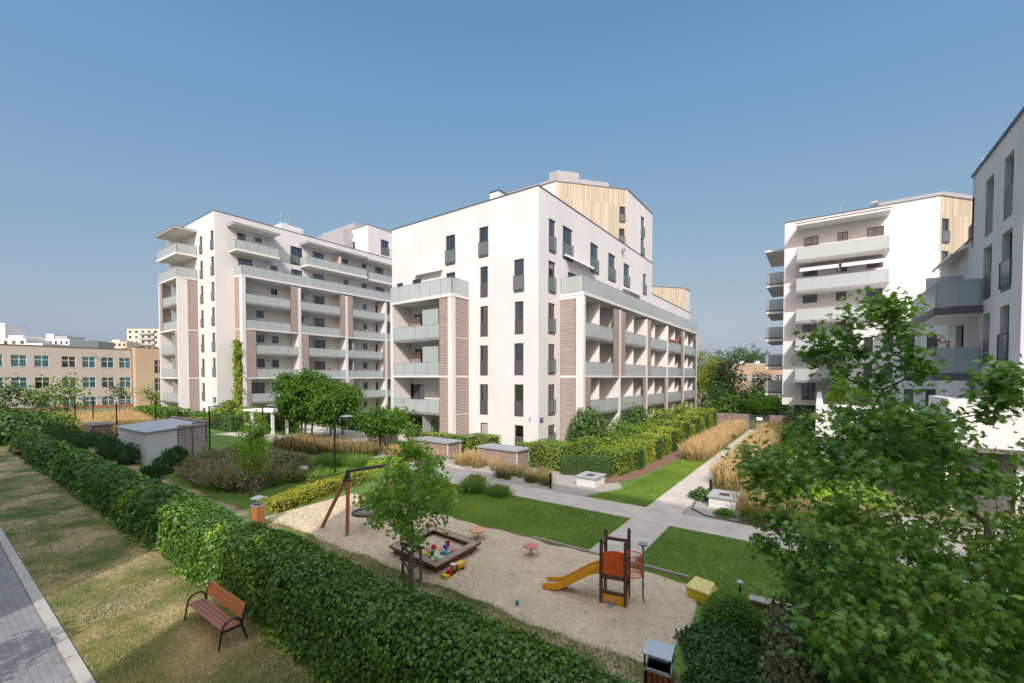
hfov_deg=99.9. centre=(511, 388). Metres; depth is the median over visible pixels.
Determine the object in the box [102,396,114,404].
window
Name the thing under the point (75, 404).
street lamp
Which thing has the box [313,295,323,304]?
window
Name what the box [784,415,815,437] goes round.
shrub
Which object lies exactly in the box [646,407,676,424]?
shrub
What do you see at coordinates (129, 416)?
ornamental grass
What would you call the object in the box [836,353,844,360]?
window
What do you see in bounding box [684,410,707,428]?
hedge
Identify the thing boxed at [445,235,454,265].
window
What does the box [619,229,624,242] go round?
window
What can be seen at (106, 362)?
window
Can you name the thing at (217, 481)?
ornamental grass
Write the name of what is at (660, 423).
shrub
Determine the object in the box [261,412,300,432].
hedge
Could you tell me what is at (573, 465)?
hedge
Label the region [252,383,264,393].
window
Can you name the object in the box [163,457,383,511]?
grass
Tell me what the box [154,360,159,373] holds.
window
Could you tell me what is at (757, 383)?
tree
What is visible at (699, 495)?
shrub
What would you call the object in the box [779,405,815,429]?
shrub
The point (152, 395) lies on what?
tree
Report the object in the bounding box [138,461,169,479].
dwarf pine
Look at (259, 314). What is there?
window
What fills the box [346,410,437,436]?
hedge
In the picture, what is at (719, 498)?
vent box
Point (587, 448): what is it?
shrub
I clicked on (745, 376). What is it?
window
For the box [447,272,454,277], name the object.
window
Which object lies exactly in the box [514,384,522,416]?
window
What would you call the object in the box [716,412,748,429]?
slat fence
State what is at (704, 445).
ornamental grass
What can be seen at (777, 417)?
slat fence
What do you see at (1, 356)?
window
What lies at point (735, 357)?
tree
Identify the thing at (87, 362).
window
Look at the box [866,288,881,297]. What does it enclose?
window
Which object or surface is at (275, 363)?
window
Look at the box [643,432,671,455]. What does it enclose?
hedge
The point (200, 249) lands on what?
window
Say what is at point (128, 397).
window
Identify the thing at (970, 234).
window
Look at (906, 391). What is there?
window
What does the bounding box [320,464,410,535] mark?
nest swing
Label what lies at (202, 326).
window
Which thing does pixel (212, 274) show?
window
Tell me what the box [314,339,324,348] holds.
window
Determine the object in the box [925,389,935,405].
window
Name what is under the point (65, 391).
tree
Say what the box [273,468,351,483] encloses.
hedge
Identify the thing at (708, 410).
hedge
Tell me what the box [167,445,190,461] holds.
dwarf pine
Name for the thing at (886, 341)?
window
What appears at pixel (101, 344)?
apartment building
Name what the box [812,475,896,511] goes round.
shrub
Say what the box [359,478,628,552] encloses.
grass
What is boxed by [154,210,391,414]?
apartment building
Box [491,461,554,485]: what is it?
ornamental grass
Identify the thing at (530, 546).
play table
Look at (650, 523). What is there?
path
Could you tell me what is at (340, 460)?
grass mound
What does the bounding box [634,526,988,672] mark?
grass
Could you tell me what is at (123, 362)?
window
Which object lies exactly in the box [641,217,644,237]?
window
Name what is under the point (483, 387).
window
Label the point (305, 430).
pergola
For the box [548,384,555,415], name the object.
window
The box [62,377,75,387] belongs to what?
window
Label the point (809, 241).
window
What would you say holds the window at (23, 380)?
in the school building at (101, 369)
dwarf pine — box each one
[36,422,75,439]
[58,425,97,449]
[84,428,107,446]
[92,432,125,460]
[107,441,140,465]
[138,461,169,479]
[148,448,185,473]
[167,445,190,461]
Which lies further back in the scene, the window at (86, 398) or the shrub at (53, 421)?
the window at (86, 398)
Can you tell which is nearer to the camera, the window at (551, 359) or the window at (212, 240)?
the window at (551, 359)
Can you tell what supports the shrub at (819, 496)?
on the gravel bed
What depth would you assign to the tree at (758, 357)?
110.42 m
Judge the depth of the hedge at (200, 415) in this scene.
45.45 m
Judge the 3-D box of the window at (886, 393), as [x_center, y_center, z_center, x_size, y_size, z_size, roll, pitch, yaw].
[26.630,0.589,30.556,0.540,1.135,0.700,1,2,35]
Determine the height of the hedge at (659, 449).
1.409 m
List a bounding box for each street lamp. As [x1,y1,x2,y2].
[74,397,84,425]
[92,397,103,419]
[116,401,128,442]
[155,400,165,419]
[208,405,222,451]
[262,404,275,432]
[333,415,352,475]
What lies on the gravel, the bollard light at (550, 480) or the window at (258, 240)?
the bollard light at (550, 480)
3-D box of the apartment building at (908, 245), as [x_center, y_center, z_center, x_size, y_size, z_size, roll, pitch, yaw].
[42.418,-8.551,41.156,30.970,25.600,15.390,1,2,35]
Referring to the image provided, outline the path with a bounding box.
[211,422,1010,591]
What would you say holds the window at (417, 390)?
in the apartment building at (542, 310)
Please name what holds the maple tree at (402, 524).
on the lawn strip
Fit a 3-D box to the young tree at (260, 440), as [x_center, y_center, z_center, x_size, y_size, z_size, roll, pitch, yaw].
[-10.947,2.764,18.221,1.901,3.757,1.812,0,2,16]
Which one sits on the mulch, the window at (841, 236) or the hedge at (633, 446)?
the hedge at (633, 446)
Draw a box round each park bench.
[9,445,21,456]
[183,579,247,651]
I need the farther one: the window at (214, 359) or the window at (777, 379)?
the window at (777, 379)
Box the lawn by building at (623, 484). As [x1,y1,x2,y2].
[489,431,746,506]
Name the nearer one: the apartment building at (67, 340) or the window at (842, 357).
the window at (842, 357)
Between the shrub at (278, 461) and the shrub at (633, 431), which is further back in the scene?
the shrub at (633, 431)
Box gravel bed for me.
[683,492,1016,563]
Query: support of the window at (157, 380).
in the school building at (145, 366)
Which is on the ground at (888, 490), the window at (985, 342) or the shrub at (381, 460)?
the shrub at (381, 460)
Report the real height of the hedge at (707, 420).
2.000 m
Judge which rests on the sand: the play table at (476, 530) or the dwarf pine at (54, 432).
the play table at (476, 530)
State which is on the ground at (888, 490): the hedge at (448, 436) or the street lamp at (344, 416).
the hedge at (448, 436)
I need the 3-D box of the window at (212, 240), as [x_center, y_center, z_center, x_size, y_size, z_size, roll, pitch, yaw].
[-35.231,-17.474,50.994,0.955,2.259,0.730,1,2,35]
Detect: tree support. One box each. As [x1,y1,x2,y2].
[249,462,261,497]
[400,542,423,586]
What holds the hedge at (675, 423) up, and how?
on the mulch
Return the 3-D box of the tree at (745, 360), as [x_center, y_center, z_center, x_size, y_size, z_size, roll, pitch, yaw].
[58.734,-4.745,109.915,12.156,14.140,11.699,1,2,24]
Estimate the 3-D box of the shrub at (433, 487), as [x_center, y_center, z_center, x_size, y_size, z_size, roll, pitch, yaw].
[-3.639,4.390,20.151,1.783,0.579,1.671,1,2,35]
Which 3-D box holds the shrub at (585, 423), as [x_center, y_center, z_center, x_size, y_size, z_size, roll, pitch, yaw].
[4.898,2.740,28.081,3.386,3.292,3.311,-1,2,-25]
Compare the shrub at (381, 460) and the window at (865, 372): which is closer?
the shrub at (381, 460)
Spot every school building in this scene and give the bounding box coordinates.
[0,344,132,410]
[122,347,160,406]
[706,361,782,400]
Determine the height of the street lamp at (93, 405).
3.290 m
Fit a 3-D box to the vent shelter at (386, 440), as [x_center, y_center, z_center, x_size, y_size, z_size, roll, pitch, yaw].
[-10.025,3.739,33.236,2.600,1.030,1.300,1,2,35]
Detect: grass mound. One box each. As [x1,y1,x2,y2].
[311,451,348,466]
[317,452,359,468]
[343,453,378,468]
[450,476,492,493]
[481,482,515,497]
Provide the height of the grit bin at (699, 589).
0.433 m
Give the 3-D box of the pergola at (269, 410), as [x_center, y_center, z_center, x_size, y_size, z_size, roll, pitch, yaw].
[-21.680,2.996,38.445,4.428,2.250,2.188,1,2,29]
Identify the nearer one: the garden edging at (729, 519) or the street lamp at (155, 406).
the garden edging at (729, 519)
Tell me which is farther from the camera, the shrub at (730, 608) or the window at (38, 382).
the window at (38, 382)
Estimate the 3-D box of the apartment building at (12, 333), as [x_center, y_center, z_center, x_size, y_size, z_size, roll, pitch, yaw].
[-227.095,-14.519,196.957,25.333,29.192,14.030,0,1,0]
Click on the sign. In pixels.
(304, 467)
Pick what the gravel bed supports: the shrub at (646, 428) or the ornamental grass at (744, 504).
the ornamental grass at (744, 504)
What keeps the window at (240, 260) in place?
in the apartment building at (277, 299)
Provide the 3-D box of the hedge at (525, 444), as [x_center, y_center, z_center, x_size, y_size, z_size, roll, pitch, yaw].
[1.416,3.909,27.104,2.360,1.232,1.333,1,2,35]
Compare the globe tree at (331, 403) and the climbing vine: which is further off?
the climbing vine
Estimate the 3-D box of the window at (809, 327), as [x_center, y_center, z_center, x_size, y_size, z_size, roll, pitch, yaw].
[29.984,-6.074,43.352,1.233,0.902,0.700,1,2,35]
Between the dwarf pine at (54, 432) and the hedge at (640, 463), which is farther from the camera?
the dwarf pine at (54, 432)
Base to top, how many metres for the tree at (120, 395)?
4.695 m
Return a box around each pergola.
[243,408,288,433]
[304,423,331,436]
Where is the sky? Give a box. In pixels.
[0,0,1023,375]
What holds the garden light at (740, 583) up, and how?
on the lawn at (680, 666)
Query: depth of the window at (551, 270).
32.21 m
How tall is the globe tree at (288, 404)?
6.049 m
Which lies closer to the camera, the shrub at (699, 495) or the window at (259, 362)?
the shrub at (699, 495)
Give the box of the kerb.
[0,527,95,682]
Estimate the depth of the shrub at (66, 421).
38.54 m
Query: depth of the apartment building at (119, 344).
231.09 m
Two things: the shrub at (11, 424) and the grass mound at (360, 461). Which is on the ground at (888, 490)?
the grass mound at (360, 461)
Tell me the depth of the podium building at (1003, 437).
16.13 m
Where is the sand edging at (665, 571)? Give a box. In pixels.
[532,536,688,578]
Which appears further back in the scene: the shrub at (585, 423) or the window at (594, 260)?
the window at (594, 260)
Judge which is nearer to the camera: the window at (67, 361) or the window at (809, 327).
the window at (809, 327)
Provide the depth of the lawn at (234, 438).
37.65 m
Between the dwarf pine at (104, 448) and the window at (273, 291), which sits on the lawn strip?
the dwarf pine at (104, 448)
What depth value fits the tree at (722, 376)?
61.40 m
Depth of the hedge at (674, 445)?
29.45 m
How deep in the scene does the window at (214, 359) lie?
51.42 m
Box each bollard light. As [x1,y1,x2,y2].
[549,470,551,488]
[709,476,712,491]
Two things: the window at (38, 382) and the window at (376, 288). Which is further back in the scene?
the window at (376, 288)
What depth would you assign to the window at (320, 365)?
61.64 m
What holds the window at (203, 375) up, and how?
in the apartment building at (277, 299)
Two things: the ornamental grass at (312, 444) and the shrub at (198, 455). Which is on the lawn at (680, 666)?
the shrub at (198, 455)
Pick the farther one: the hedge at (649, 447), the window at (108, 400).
the window at (108, 400)
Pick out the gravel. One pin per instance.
(564, 483)
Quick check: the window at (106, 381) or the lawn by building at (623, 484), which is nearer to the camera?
the lawn by building at (623, 484)
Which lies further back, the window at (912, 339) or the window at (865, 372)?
the window at (865, 372)
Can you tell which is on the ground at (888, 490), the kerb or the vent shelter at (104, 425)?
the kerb
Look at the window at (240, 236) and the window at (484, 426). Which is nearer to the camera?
the window at (484, 426)
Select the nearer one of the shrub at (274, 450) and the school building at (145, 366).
the shrub at (274, 450)
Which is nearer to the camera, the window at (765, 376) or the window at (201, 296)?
the window at (201, 296)
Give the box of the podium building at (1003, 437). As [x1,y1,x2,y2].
[815,392,1023,512]
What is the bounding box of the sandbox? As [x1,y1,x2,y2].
[389,525,480,572]
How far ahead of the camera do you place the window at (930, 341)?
29.36 m
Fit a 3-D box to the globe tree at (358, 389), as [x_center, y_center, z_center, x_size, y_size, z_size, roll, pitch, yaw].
[-15.060,1.597,38.179,4.448,5.093,4.732,0,2,-17]
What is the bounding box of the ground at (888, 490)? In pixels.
[0,380,1022,682]
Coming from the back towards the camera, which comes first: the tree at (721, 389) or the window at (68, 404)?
the window at (68, 404)
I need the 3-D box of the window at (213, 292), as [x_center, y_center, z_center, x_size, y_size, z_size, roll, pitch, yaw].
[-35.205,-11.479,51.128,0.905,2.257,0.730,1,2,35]
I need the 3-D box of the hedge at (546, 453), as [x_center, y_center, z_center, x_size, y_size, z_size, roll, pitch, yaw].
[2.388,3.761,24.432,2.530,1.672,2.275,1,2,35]
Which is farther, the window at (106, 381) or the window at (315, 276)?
the window at (106, 381)
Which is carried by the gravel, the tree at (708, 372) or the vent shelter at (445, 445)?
the vent shelter at (445, 445)
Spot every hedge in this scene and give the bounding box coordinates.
[8,428,640,682]
[134,403,192,419]
[188,410,221,421]
[210,413,244,431]
[259,469,375,513]
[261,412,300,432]
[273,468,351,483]
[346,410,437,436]
[419,431,468,452]
[465,432,501,452]
[516,441,539,456]
[527,438,578,471]
[560,454,612,476]
[593,446,633,475]
[610,442,646,469]
[619,438,655,463]
[629,433,662,459]
[634,449,644,469]
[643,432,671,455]
[647,426,677,450]
[654,438,663,459]
[661,427,683,447]
[663,419,689,441]
[671,430,678,451]
[674,414,698,435]
[683,423,690,441]
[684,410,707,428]
[689,423,695,437]
[694,418,700,435]
[696,407,717,422]
[700,419,705,433]
[703,413,709,431]
[708,413,713,431]
[712,410,716,428]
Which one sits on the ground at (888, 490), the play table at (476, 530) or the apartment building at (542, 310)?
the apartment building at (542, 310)
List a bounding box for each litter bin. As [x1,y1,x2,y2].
[249,495,264,524]
[643,638,674,682]
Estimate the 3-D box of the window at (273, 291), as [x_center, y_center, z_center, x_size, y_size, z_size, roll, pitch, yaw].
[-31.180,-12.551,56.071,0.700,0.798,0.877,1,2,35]
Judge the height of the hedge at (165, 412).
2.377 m
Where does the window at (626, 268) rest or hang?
in the apartment building at (542, 310)
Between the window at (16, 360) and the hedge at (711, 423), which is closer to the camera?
the hedge at (711, 423)
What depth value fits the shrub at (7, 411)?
42.41 m
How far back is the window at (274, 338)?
56.37 m
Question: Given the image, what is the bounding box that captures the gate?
[750,413,768,428]
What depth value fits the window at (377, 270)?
69.68 m
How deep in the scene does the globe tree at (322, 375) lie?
35.50 m
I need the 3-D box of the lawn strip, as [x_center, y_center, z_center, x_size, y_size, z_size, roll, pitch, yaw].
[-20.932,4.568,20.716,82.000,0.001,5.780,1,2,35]
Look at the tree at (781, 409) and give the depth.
57.36 m
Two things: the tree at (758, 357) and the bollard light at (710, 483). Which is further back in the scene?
the tree at (758, 357)
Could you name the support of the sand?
on the lawn at (680, 666)
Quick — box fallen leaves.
[1,486,665,682]
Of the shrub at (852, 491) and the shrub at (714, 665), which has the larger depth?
the shrub at (852, 491)
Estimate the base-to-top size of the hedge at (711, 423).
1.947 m
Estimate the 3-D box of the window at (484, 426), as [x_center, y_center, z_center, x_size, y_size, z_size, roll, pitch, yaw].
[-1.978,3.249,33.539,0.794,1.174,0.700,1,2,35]
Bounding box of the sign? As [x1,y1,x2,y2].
[300,466,307,469]
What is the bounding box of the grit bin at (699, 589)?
[685,576,717,603]
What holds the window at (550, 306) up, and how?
in the apartment building at (542, 310)
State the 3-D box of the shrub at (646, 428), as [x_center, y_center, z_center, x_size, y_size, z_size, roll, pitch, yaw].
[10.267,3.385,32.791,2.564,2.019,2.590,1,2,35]
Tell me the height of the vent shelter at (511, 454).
1.130 m
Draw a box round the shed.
[114,416,207,465]
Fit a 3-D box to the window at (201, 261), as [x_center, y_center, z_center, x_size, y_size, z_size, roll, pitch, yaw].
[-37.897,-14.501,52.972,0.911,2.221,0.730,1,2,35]
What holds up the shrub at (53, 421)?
on the lawn strip
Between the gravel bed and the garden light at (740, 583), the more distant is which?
the gravel bed
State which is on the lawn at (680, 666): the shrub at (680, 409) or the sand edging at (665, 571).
the sand edging at (665, 571)
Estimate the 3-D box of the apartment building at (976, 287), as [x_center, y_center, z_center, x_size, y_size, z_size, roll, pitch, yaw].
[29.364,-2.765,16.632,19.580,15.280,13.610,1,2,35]
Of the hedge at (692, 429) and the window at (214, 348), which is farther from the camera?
the window at (214, 348)
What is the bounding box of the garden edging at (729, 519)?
[691,500,897,550]
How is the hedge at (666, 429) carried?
on the lawn by building at (623, 484)
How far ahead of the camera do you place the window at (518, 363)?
31.52 m
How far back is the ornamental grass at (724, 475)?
21.46 m
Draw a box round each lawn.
[69,432,1020,682]
[207,424,346,446]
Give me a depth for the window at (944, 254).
38.02 m
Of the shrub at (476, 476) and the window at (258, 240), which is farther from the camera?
the window at (258, 240)
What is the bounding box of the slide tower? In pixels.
[542,528,647,607]
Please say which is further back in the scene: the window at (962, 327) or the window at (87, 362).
the window at (87, 362)
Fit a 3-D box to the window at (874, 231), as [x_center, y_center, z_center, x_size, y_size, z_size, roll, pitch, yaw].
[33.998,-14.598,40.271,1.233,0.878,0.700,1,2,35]
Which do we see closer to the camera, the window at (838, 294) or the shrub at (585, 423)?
the shrub at (585, 423)
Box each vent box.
[575,471,605,487]
[707,489,739,510]
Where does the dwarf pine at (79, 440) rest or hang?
on the lawn strip
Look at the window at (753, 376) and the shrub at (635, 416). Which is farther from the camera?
the window at (753, 376)
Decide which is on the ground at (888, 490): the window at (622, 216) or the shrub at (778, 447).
the shrub at (778, 447)
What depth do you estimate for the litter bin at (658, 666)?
6.41 m
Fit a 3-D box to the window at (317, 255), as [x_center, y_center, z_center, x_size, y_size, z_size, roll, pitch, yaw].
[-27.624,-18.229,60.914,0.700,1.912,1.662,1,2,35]
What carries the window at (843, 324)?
in the apartment building at (908, 245)
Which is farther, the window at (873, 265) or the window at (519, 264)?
the window at (873, 265)
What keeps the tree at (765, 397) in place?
on the ground at (888, 490)
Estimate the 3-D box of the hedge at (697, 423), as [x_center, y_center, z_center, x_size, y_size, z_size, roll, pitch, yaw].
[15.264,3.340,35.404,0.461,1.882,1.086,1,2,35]
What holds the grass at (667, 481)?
on the lawn by building at (623, 484)
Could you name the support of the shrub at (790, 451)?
on the ground at (888, 490)
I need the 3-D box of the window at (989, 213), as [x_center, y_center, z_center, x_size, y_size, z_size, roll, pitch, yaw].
[21.533,-8.092,18.855,0.770,2.535,1.087,1,2,35]
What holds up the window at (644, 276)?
in the apartment building at (542, 310)
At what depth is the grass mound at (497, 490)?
18.45 m
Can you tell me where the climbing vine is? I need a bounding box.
[230,339,243,411]
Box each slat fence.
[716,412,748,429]
[770,415,795,428]
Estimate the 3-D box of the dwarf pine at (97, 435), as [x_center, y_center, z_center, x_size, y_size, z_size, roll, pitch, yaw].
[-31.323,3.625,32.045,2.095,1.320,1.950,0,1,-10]
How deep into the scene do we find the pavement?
8.30 m
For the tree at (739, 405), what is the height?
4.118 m
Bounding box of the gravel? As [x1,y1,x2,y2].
[371,451,621,496]
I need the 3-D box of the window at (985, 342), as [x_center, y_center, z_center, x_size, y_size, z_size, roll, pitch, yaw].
[21.541,-2.179,19.016,0.770,2.336,1.024,1,2,35]
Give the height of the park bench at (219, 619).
0.720 m
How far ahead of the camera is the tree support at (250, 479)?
18.22 m
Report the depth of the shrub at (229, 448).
24.40 m
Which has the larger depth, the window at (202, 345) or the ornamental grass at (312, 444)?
the window at (202, 345)
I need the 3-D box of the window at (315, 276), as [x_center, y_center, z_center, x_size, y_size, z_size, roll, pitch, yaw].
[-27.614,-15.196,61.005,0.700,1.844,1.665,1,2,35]
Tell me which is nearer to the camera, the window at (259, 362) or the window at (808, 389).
the window at (808, 389)
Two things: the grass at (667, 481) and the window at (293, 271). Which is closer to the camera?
the grass at (667, 481)
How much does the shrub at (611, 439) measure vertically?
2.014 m
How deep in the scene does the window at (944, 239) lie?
37.92 m
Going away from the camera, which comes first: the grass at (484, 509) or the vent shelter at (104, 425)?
the grass at (484, 509)
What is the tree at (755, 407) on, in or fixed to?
on the ground at (888, 490)
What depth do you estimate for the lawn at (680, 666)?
13.59 m
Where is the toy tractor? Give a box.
[440,560,465,579]
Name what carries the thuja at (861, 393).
on the ground at (888, 490)
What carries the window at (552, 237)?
in the apartment building at (542, 310)
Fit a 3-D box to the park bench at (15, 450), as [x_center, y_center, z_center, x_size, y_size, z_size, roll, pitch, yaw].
[-32.353,4.032,28.130,1.766,0.720,0.534,1,2,35]
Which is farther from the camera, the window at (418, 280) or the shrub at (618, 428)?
the window at (418, 280)
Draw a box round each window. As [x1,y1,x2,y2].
[0,355,2,366]
[11,355,26,366]
[11,377,26,388]
[34,355,48,366]
[35,377,49,388]
[62,356,75,367]
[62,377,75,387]
[63,398,76,405]
[82,357,94,367]
[83,377,95,387]
[83,397,95,405]
[101,357,113,367]
[102,377,113,387]
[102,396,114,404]
[119,358,130,367]
[120,377,130,386]
[120,396,130,403]
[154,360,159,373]
[155,378,159,391]
[199,237,201,254]
[199,261,202,279]
[200,286,203,303]
[200,310,203,327]
[201,335,204,352]
[201,359,204,376]
[202,383,204,400]
[210,231,213,249]
[210,257,213,275]
[211,282,214,300]
[211,307,214,326]
[212,333,215,351]
[212,358,215,376]
[237,233,244,240]
[238,257,251,265]
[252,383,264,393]
[255,237,262,243]
[256,311,262,317]
[256,335,263,341]
[256,359,264,366]
[270,265,276,270]
[271,288,276,294]
[272,336,277,342]
[272,360,278,367]
[290,246,302,265]
[291,269,301,275]
[313,252,322,258]
[313,273,323,279]
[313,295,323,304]
[313,317,323,326]
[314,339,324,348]
[314,361,324,369]
[375,267,382,274]
[375,287,383,291]
[381,239,388,255]
[411,384,423,398]
[413,279,420,283]
[415,349,421,361]
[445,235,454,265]
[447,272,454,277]
[478,226,487,258]
[480,266,487,297]
[480,306,487,336]
[480,345,487,375]
[480,384,487,414]
[481,423,487,435]
[513,259,523,292]
[514,343,522,374]
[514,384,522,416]
[515,301,522,334]
[515,425,522,445]
[548,261,555,294]
[548,303,555,334]
[548,344,555,374]
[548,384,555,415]
[548,425,555,439]
[549,219,555,254]
[562,226,573,262]
[590,243,598,275]
[608,253,615,282]
[619,207,625,222]
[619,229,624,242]
[623,263,629,288]
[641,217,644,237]
[641,237,644,256]
[643,274,646,295]
[740,375,746,381]
[752,375,759,381]
[764,375,771,380]
[776,375,781,380]
[801,383,814,399]
[802,294,816,303]
[802,324,816,332]
[803,270,817,276]
[804,236,818,246]
[835,322,845,328]
[836,264,846,272]
[836,291,845,300]
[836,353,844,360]
[837,231,847,240]
[863,363,871,378]
[864,337,872,352]
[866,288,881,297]
[867,226,883,236]
[867,262,882,268]
[883,363,892,378]
[883,389,891,401]
[884,337,892,350]
[903,389,912,401]
[905,335,914,349]
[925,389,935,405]
[927,334,936,349]
[941,219,949,243]
[941,251,947,261]
[961,325,963,346]
[968,222,973,246]
[982,323,989,365]
[983,248,991,300]
[986,180,993,236]
[996,306,1008,360]
[998,232,1012,292]
[1004,157,1013,220]
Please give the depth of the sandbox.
12.38 m
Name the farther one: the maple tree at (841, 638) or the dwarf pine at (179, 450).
the dwarf pine at (179, 450)
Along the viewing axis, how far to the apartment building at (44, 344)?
186.79 m
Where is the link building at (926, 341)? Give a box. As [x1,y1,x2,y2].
[845,321,938,406]
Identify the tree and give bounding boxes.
[0,373,52,410]
[15,372,102,412]
[103,382,135,409]
[135,382,160,403]
[226,409,278,495]
[266,365,333,433]
[291,370,334,434]
[300,380,362,437]
[332,378,366,434]
[350,402,411,451]
[351,400,469,584]
[696,378,744,412]
[697,345,725,406]
[697,353,713,394]
[697,355,730,408]
[703,347,750,375]
[704,352,752,397]
[708,388,753,414]
[720,285,1023,682]
[725,343,765,363]
[728,384,769,412]
[733,395,783,416]
[738,349,769,363]
[743,368,779,399]
[748,385,781,413]
[753,395,793,414]
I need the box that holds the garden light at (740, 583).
[736,580,743,593]
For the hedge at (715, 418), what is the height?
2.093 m
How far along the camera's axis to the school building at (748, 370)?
91.98 m
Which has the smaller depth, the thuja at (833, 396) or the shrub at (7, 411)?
the thuja at (833, 396)
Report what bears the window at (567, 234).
in the apartment building at (542, 310)
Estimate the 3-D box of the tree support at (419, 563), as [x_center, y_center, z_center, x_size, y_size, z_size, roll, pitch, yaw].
[-2.604,4.382,10.756,0.708,0.890,0.467,1,2,35]
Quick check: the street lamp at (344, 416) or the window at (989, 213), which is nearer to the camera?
the window at (989, 213)
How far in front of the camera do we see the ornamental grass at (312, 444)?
28.28 m
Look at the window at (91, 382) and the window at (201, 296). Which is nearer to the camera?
the window at (201, 296)
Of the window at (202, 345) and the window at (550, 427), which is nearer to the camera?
the window at (550, 427)
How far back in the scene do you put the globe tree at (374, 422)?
28.82 m
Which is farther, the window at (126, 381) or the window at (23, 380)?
the window at (126, 381)
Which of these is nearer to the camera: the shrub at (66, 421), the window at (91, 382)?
the shrub at (66, 421)
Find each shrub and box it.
[0,408,55,415]
[0,411,52,445]
[5,410,70,435]
[39,413,81,433]
[174,448,233,477]
[189,455,241,488]
[210,399,245,414]
[217,463,281,493]
[218,445,250,454]
[233,443,289,461]
[235,405,261,423]
[265,449,313,473]
[364,455,408,471]
[413,475,452,488]
[463,473,486,481]
[565,405,610,446]
[571,435,604,456]
[597,429,627,446]
[604,419,641,439]
[614,402,653,432]
[619,424,643,439]
[636,420,656,432]
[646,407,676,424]
[651,418,668,426]
[666,402,701,417]
[673,617,768,670]
[674,643,781,682]
[686,485,711,501]
[698,588,766,642]
[712,507,736,518]
[758,632,854,681]
[766,442,794,458]
[774,421,820,446]
[774,445,829,480]
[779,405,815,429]
[780,433,834,462]
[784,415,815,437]
[786,485,834,504]
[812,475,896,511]
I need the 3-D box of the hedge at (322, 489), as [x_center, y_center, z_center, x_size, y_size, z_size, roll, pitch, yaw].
[-8.201,4.332,18.881,1.313,0.772,5.982,0,2,19]
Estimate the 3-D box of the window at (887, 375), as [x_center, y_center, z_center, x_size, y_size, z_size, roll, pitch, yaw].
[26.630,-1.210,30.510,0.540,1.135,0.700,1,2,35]
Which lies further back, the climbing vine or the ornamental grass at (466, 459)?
the climbing vine
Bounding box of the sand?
[265,493,696,662]
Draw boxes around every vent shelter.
[82,421,114,436]
[366,432,398,445]
[414,436,462,459]
[476,443,530,467]
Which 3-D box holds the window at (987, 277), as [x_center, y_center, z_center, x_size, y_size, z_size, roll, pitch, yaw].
[21.570,-5.160,18.982,0.770,2.372,1.170,1,2,35]
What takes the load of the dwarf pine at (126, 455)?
on the lawn strip
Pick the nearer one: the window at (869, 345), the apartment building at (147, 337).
the window at (869, 345)
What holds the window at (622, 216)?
in the apartment building at (542, 310)
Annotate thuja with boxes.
[823,363,852,404]
[843,375,877,405]
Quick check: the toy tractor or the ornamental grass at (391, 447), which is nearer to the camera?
the toy tractor
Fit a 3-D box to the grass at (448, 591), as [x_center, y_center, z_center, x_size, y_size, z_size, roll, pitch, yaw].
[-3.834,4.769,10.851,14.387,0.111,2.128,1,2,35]
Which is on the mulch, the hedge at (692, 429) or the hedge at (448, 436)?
the hedge at (692, 429)
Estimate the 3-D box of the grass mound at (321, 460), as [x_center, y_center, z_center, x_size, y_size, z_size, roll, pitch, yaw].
[-10.629,4.058,25.355,2.911,0.767,2.692,1,2,22]
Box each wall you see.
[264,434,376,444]
[748,594,825,623]
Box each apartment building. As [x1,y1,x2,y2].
[0,323,51,344]
[26,343,75,346]
[43,334,97,347]
[85,340,113,347]
[112,340,142,348]
[127,329,159,347]
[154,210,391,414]
[390,144,697,445]
[765,157,982,415]
[910,106,1023,513]
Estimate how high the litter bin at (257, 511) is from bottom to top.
1.050 m
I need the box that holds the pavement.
[0,544,75,682]
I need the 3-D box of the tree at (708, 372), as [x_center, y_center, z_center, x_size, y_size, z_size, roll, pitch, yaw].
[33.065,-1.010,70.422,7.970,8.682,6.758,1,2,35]
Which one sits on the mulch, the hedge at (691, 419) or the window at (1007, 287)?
the hedge at (691, 419)
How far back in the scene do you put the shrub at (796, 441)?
26.12 m
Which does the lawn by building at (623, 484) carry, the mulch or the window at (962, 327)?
the mulch
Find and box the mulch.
[605,447,683,482]
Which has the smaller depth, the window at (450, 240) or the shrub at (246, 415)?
the window at (450, 240)
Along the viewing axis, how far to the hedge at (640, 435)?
27.27 m
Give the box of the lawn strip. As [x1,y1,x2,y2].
[0,445,689,682]
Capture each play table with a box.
[469,526,485,538]
[523,543,537,554]
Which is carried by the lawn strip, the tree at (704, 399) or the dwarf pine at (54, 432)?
the dwarf pine at (54, 432)
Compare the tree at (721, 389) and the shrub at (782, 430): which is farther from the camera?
the tree at (721, 389)
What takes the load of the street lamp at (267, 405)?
on the lawn at (680, 666)
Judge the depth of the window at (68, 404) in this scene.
69.02 m
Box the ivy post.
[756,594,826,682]
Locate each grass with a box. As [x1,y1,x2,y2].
[0,472,376,682]
[57,408,159,439]
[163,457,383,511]
[166,445,322,491]
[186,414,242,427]
[242,515,643,682]
[269,431,381,456]
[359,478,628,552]
[382,443,443,463]
[449,447,501,469]
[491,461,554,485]
[585,456,711,506]
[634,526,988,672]
[676,417,749,461]
[708,420,785,491]
[729,487,902,538]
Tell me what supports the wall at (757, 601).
on the lawn at (680, 666)
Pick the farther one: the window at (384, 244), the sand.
the window at (384, 244)
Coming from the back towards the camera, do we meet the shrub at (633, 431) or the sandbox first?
the shrub at (633, 431)
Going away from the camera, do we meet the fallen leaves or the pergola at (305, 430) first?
the fallen leaves
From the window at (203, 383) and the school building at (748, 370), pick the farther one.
the school building at (748, 370)
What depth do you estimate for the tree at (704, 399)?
73.85 m

